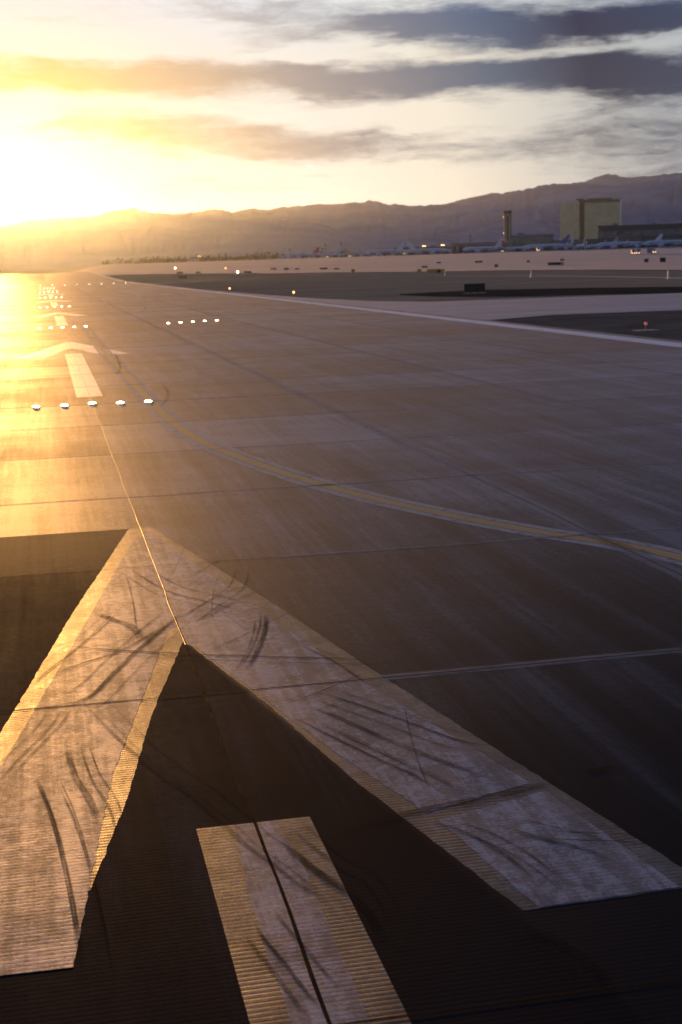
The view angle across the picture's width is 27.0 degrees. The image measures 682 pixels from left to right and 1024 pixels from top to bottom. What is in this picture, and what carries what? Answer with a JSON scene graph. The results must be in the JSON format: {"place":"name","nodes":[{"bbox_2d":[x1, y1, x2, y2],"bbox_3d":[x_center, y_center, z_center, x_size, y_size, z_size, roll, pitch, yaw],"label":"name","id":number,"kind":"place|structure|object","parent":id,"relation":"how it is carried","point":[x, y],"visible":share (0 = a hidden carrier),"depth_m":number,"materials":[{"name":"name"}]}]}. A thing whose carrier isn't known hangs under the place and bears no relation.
{"place":"outdoors","nodes":[
{"label":"outdoors","id":0,"kind":"place"},
{"bbox_2d":[0,220,394,269],"bbox_3d":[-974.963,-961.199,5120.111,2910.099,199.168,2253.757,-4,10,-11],"label":"foothills","id":1,"kind":"structure","parent":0,"point":[58,247],"depth_m":5183.32,"materials":[{"name":"brown soil"}]},
{"bbox_2d":[108,274,339,285],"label":"service road","id":2,"kind":"structure","parent":0,"point":[202,280],"depth_m":475.73,"materials":[{"name":"grey asphalt"}]},
{"bbox_2d":[0,271,681,1023],"bbox_3d":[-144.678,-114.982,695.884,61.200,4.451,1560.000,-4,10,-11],"label":"runway","id":3,"kind":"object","parent":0,"point":[340,663],"visible":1,"depth_m":16.20,"materials":[{"name":"grey asphalt"}]},
{"bbox_2d":[0,176,681,248],"bbox_3d":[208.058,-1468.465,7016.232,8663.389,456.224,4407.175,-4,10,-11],"label":"mountains","id":4,"kind":"structure","parent":0,"point":[448,224],"depth_m":7904.39,"materials":[{"name":"stone"}]},
{"bbox_2d":[0,266,681,319],"bbox_3d":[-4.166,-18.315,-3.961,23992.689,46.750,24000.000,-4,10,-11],"label":"ground","id":5,"kind":"structure","parent":0,"point":[375,286],"depth_m":304.38,"materials":[{"name":"soil"}]},
{"bbox_2d":[186,257,198,261],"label":"warehouse","id":6,"kind":"structure","parent":5,"relation":"on","point":[194,259],"depth_m":1444.81,"materials":[{"name":"beige metal"}]},
{"bbox_2d":[275,254,286,258],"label":"hangar","id":7,"kind":"structure","parent":5,"relation":"on","point":[282,256],"depth_m":1455.63,"materials":[{"name":"grey metal"}]},
{"bbox_2d":[327,251,365,257],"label":"warehouse","id":8,"kind":"structure","parent":5,"relation":"on","point":[350,252],"depth_m":1771.55,"materials":[{"name":"grey metal"}]},
{"bbox_2d":[394,246,416,255],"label":"warehouse","id":9,"kind":"structure","parent":5,"relation":"on","point":[404,248],"depth_m":1719.69,"materials":[{"name":"grey metal"}]},
{"bbox_2d":[417,245,451,254],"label":"warehouse","id":10,"kind":"structure","parent":5,"relation":"on","point":[445,247],"depth_m":1766.28,"materials":[{"name":"grey metal"}]},
{"bbox_2d":[427,269,444,273],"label":"taxiway sign","id":11,"kind":"object","parent":5,"relation":"on","point":[434,271],"visible":0.89,"depth_m":478.89,"materials":[{"name":"metal"}]},
{"bbox_2d":[451,240,511,253],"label":"concourse","id":12,"kind":"structure","parent":5,"relation":"on","point":[483,244],"depth_m":1525.90,"materials":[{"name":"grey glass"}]},
{"bbox_2d":[503,207,511,240],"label":"control tower","id":13,"kind":"structure","parent":5,"relation":"on","point":[507,214],"depth_m":1654.05,"materials":[{"name":"concrete"}]},
{"bbox_2d":[509,233,553,251],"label":"terminal hall","id":14,"kind":"structure","parent":5,"relation":"on","point":[521,239],"depth_m":1558.22,"materials":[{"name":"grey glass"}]},
{"bbox_2d":[518,239,523,244],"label":"window","id":15,"kind":"structure","parent":14,"relation":"in","point":[520,241],"depth_m":1559.71,"materials":[{"name":"grey glass"}]},
{"bbox_2d":[525,239,530,243],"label":"window","id":16,"kind":"structure","parent":14,"relation":"in","point":[527,241],"depth_m":1558.95,"materials":[{"name":"grey glass"}]},
{"bbox_2d":[532,239,537,243],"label":"window","id":17,"kind":"structure","parent":14,"relation":"in","point":[534,241],"depth_m":1557.81,"materials":[{"name":"grey glass"}]},
{"bbox_2d":[547,238,552,243],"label":"window","id":18,"kind":"structure","parent":14,"relation":"in","point":[549,240],"depth_m":1555.53,"materials":[{"name":"grey glass"}]},
{"bbox_2d":[548,262,563,264],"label":"taxiway sign","id":19,"kind":"object","parent":5,"relation":"on","point":[555,263],"visible":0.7,"depth_m":608.96,"materials":[{"name":"metal"}]},
{"bbox_2d":[552,238,597,249],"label":"concourse","id":20,"kind":"structure","parent":5,"relation":"on","point":[575,241],"depth_m":1522.40,"materials":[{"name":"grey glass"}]},
{"bbox_2d":[560,198,621,239],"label":"hotel tower","id":21,"kind":"structure","parent":5,"relation":"on","point":[582,218],"depth_m":2515.64,"materials":[{"name":"beige concrete"}]},
{"bbox_2d":[598,223,618,248],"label":"terminal hall","id":22,"kind":"structure","parent":5,"relation":"on","point":[608,231],"depth_m":1486.17,"materials":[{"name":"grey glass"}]},
{"bbox_2d":[599,231,603,238],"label":"window","id":23,"kind":"structure","parent":22,"relation":"in","point":[601,234],"depth_m":1487.92,"materials":[{"name":"grey glass"}]},
{"bbox_2d":[606,231,610,236],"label":"window","id":24,"kind":"structure","parent":22,"relation":"in","point":[608,233],"depth_m":1486.29,"materials":[{"name":"grey glass"}]},
{"bbox_2d":[612,231,617,236],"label":"window","id":25,"kind":"structure","parent":22,"relation":"in","point":[614,233],"depth_m":1485.02,"materials":[{"name":"grey glass"}]},
{"bbox_2d":[618,223,681,235],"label":"terminal","id":26,"kind":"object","parent":5,"relation":"on","point":[655,228],"visible":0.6,"depth_m":1534.14,"materials":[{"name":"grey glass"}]},
{"bbox_2d":[633,230,641,233],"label":"window","id":27,"kind":"structure","parent":26,"relation":"in","point":[634,231],"depth_m":1538.53,"materials":[{"name":"grey glass"}]},
{"bbox_2d":[643,230,652,235],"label":"window","id":28,"kind":"structure","parent":26,"relation":"in","point":[645,231],"depth_m":1535.90,"materials":[{"name":"grey glass"}]},
{"bbox_2d":[654,229,662,232],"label":"window","id":29,"kind":"structure","parent":26,"relation":"in","point":[660,230],"depth_m":1533.28,"materials":[{"name":"grey glass"}]},
{"bbox_2d":[665,229,673,234],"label":"window","id":30,"kind":"structure","parent":26,"relation":"in","point":[666,230],"depth_m":1531.04,"materials":[{"name":"grey glass"}]},
{"bbox_2d":[0,0,681,225],"label":"sky","id":31,"kind":"structure","parent":0,"point":[154,106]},
{"bbox_2d":[74,246,681,274],"bbox_3d":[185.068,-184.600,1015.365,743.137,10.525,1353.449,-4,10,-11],"label":"apron","id":32,"kind":"object","parent":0,"point":[600,259],"visible":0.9,"depth_m":837.91,"materials":[{"name":"concrete"}]},
{"bbox_2d":[286,247,319,258],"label":"airliner","id":33,"kind":"object","parent":32,"relation":"on","point":[304,255],"visible":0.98,"depth_m":1454.52,"materials":[{"name":"white metal"}]},
{"bbox_2d":[312,248,339,257],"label":"airliner","id":34,"kind":"object","parent":32,"relation":"on","point":[330,254],"visible":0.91,"depth_m":1465.53,"materials":[{"name":"white metal"}]},
{"bbox_2d":[331,249,347,256],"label":"airliner","id":35,"kind":"object","parent":32,"relation":"on","point":[342,254],"visible":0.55,"depth_m":1515.90,"materials":[{"name":"white metal"}]},
{"bbox_2d":[345,248,367,256],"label":"airliner","id":36,"kind":"object","parent":32,"relation":"on","point":[356,254],"visible":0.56,"depth_m":1533.97,"materials":[{"name":"white metal"}]},
{"bbox_2d":[364,242,404,255],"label":"airliner","id":37,"kind":"object","parent":32,"relation":"on","point":[385,252],"visible":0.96,"depth_m":1374.98,"materials":[{"name":"white metal"}]},
{"bbox_2d":[396,243,416,254],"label":"airliner","id":38,"kind":"object","parent":32,"relation":"on","point":[405,252],"visible":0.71,"depth_m":1469.32,"materials":[{"name":"white metal"}]},
{"bbox_2d":[407,242,447,254],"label":"airliner","id":39,"kind":"object","parent":32,"relation":"on","point":[412,248],"visible":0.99,"depth_m":1450.70,"materials":[{"name":"white metal"}]},
{"bbox_2d":[440,243,452,253],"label":"airliner","id":40,"kind":"object","parent":32,"relation":"on","point":[449,251],"visible":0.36,"depth_m":1480.99,"materials":[{"name":"white metal"}]},
{"bbox_2d":[457,245,474,253],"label":"jet bridge","id":41,"kind":"structure","parent":32,"relation":"on","point":[460,249],"depth_m":1408.17,"materials":[{"name":"metal"}]},
{"bbox_2d":[463,238,503,252],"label":"airliner","id":42,"kind":"object","parent":32,"relation":"on","point":[484,248],"visible":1,"depth_m":1368.50,"materials":[{"name":"white metal"}]},
{"bbox_2d":[502,241,532,251],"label":"airliner","id":43,"kind":"object","parent":32,"relation":"on","point":[517,248],"visible":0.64,"depth_m":1365.40,"materials":[{"name":"white metal"}]},
{"bbox_2d":[523,235,569,250],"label":"airliner","id":44,"kind":"object","parent":32,"relation":"on","point":[545,246],"visible":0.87,"depth_m":1331.41,"materials":[{"name":"white metal"}]},
{"bbox_2d":[555,238,575,249],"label":"airliner","id":45,"kind":"object","parent":32,"relation":"on","point":[571,244],"visible":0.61,"depth_m":1361.19,"materials":[{"name":"white metal"}]},
{"bbox_2d":[564,237,585,249],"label":"airliner","id":46,"kind":"object","parent":32,"relation":"on","point":[580,246],"visible":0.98,"depth_m":1295.94,"materials":[{"name":"white metal"}]},
{"bbox_2d":[567,242,582,249],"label":"jet bridge","id":47,"kind":"structure","parent":32,"relation":"on","point":[574,244],"depth_m":1383.41,"materials":[{"name":"metal"}]},
{"bbox_2d":[586,241,604,248],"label":"jet bridge","id":48,"kind":"structure","parent":32,"relation":"on","point":[589,242],"depth_m":1341.54,"materials":[{"name":"metal"}]},
{"bbox_2d":[586,237,618,248],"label":"airliner","id":49,"kind":"object","parent":32,"relation":"on","point":[593,246],"visible":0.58,"depth_m":1284.15,"materials":[{"name":"white metal"}]},
{"bbox_2d":[605,240,623,248],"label":"jet bridge","id":50,"kind":"structure","parent":32,"relation":"on","point":[612,241],"depth_m":1320.33,"materials":[{"name":"metal"}]},
{"bbox_2d":[596,232,643,248],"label":"airliner","id":51,"kind":"object","parent":32,"relation":"on","point":[615,244],"visible":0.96,"depth_m":1252.78,"materials":[{"name":"white metal"}]},
{"bbox_2d":[603,234,681,248],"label":"gate lounge","id":52,"kind":"object","parent":32,"relation":"on","point":[651,237],"visible":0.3,"depth_m":1441.24,"materials":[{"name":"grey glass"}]},
{"bbox_2d":[622,234,662,247],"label":"airliner","id":53,"kind":"object","parent":32,"relation":"on","point":[637,244],"visible":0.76,"depth_m":1249.41,"materials":[{"name":"white metal"}]},
{"bbox_2d":[647,248,655,253],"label":"service truck","id":54,"kind":"object","parent":32,"relation":"on","point":[651,250],"visible":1,"depth_m":883.92,"materials":[{"name":"white metal"}]},
{"bbox_2d":[643,239,681,247],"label":"airliner","id":55,"kind":"object","parent":32,"relation":"on","point":[661,243],"visible":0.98,"depth_m":1235.01,"materials":[{"name":"white metal"}]},
{"bbox_2d":[211,290,681,319],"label":"taxiway","id":56,"kind":"structure","parent":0,"point":[498,309],"depth_m":134.35,"materials":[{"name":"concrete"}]},
{"bbox_2d":[400,287,681,296],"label":"oiled verge","id":57,"kind":"structure","parent":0,"point":[567,291],"depth_m":181.06,"materials":[{"name":"black asphalt"}]},
{"bbox_2d":[464,283,484,293],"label":"taxiway sign","id":58,"kind":"object","parent":57,"relation":"on","point":[473,288],"visible":0.93,"depth_m":186.51,"materials":[{"name":"metal"}]},
{"bbox_2d":[457,220,681,242],"bbox_3d":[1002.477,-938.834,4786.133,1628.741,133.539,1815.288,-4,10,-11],"label":"foothills","id":59,"kind":"structure","parent":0,"point":[491,232],"depth_m":5046.80,"materials":[{"name":"brown soil"}]},
{"bbox_2d":[475,173,681,196],"bbox_3d":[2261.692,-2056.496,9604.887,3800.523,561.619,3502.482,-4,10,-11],"label":"mountains","id":60,"kind":"structure","parent":0,"point":[610,179],"depth_m":10251.00,"materials":[{"name":"stone"}]},
{"bbox_2d":[491,310,681,340],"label":"infield","id":61,"kind":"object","parent":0,"point":[668,324],"visible":1,"depth_m":96.05,"materials":[{"name":"asphalt"}]},
{"bbox_2d":[632,322,659,330],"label":"edge lamp","id":62,"kind":"object","parent":61,"relation":"on","point":[645,324],"visible":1,"depth_m":84.02,"materials":[{"name":"metal"}]},
{"bbox_2d":[555,276,681,278],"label":"path","id":63,"kind":"structure","parent":0,"point":[623,277],"depth_m":281.02,"materials":[{"name":"grey asphalt"}]}
]}

